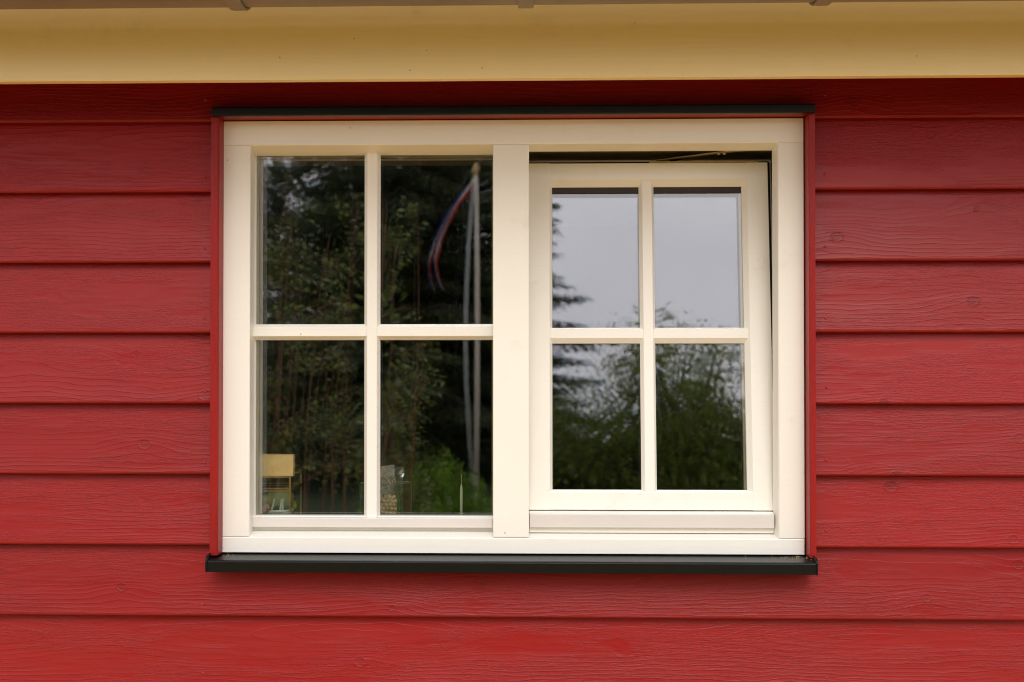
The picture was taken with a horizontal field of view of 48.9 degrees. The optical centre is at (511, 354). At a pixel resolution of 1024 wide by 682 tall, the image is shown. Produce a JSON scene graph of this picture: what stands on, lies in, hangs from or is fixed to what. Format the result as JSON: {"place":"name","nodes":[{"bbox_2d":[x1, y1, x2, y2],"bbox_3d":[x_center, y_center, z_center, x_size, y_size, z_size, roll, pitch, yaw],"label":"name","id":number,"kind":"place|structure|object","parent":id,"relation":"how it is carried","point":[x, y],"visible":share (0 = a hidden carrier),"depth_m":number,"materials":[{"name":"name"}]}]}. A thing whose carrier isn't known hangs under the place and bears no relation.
{"place":"outdoors","nodes":[
{"label":"outdoors","id":0,"kind":"place"},
{"bbox_2d":[262,223,772,513],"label":"room wall","id":1,"kind":"structure","parent":0,"point":[435,419],"depth_m":6.71,"materials":[{"name":"paint"}]},
{"bbox_2d":[263,164,771,224],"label":"room ceiling","id":2,"kind":"structure","parent":0,"point":[313,195],"depth_m":5.80,"materials":[{"name":"paint"}]},
{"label":"room wall","id":3,"kind":"structure","parent":0,"visible":0},
{"bbox_2d":[263,150,771,165],"bbox_3d":[0.004,-0.493,2.723,1.289,0.040,0.169,0,-1,2],"label":"window lining","id":4,"kind":"object","parent":3,"relation":"attached to","point":[621,155],"depth_m":2.72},
{"bbox_3d":[0.004,0.423,2.711,1.329,0.030,0.169,0,-1,1],"label":"window board","id":5,"kind":"object","parent":3,"relation":"attached to","visible":0},
{"bbox_2d":[262,504,269,513],"bbox_3d":[-0.609,0.367,2.667,0.071,0.028,0.017,0,-1,2],"label":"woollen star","id":6,"kind":"object","parent":5,"relation":"on","point":[265,507],"visible":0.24,"depth_m":2.66,"materials":[{"name":"pink fabric"}]},
{"bbox_2d":[262,472,301,513],"bbox_3d":[-0.584,0.348,2.709,0.133,0.121,0.125,0,-1,2],"label":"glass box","id":7,"kind":"object","parent":5,"relation":"on","point":[296,486],"visible":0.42,"depth_m":2.65,"materials":[{"name":"gold metal"}]},
{"bbox_2d":[262,454,294,475],"bbox_3d":[-0.588,0.261,2.668,0.148,0.051,0.028,0,-1,2],"label":"wooden block","id":8,"kind":"object","parent":7,"relation":"on","point":[278,464],"depth_m":2.65,"materials":[{"name":"brown wood"}]},
{"bbox_2d":[262,485,294,513],"bbox_3d":[-0.565,0.347,2.703,0.084,0.067,0.060,0,-1,2],"label":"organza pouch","id":9,"kind":"object","parent":7,"relation":"in","point":[276,499],"visible":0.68,"depth_m":2.69,"materials":[{"name":"green"}]},
{"bbox_2d":[264,506,293,513],"bbox_3d":[-0.562,0.379,2.708,0.077,0.020,0.077,0,-1,2],"label":"china dish","id":10,"kind":"object","parent":7,"relation":"in","point":[277,511],"visible":0.56,"depth_m":2.68,"materials":[{"name":"white ceramic"}]},
{"bbox_2d":[273,500,296,508],"bbox_3d":[-0.556,0.364,2.742,0.066,0.025,0.024,0,-1,2],"label":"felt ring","id":11,"kind":"object","parent":7,"relation":"in","point":[293,504],"visible":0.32,"depth_m":2.74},
{"bbox_2d":[360,480,411,513],"bbox_3d":[-0.301,0.356,2.692,0.106,0.103,0.070,0,-1,22],"label":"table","id":12,"kind":"object","parent":5,"relation":"on","point":[398,498],"visible":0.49,"depth_m":2.65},
{"bbox_2d":[459,474,462,513],"bbox_3d":[-0.120,0.346,2.675,0.032,0.124,0.032,0,-1,2],"label":"candle","id":13,"kind":"object","parent":5,"relation":"on","point":[461,499],"visible":0.64,"depth_m":2.67,"materials":[{"name":"white wax"}]},
{"label":"lawn","id":14,"kind":"structure","parent":0,"visible":0},
{"bbox_2d":[0,77,1023,681],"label":"clapboard wall","id":15,"kind":"structure","parent":14,"relation":"on","point":[104,351],"depth_m":2.48,"materials":[{"name":"red wood"}]},
{"bbox_2d":[205,104,817,574],"bbox_3d":[0.000,-0.038,2.547,1.320,1.020,0.250,0,-1,2],"label":"window","id":16,"kind":"structure","parent":15,"relation":"attached to","point":[765,516],"depth_m":2.50,"materials":[{"name":"beige paint"}]},
{"bbox_2d":[0,1,1023,83],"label":"eaves","id":17,"kind":"object","parent":15,"relation":"attached to","point":[940,39],"visible":1,"depth_m":2.31,"materials":[{"name":"beige paint"}]},
{"bbox_2d":[0,0,1023,10],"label":"rain gutter","id":18,"kind":"object","parent":17,"relation":"attached to","point":[239,5],"visible":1,"depth_m":2.12,"materials":[{"name":"metal"}]}
]}

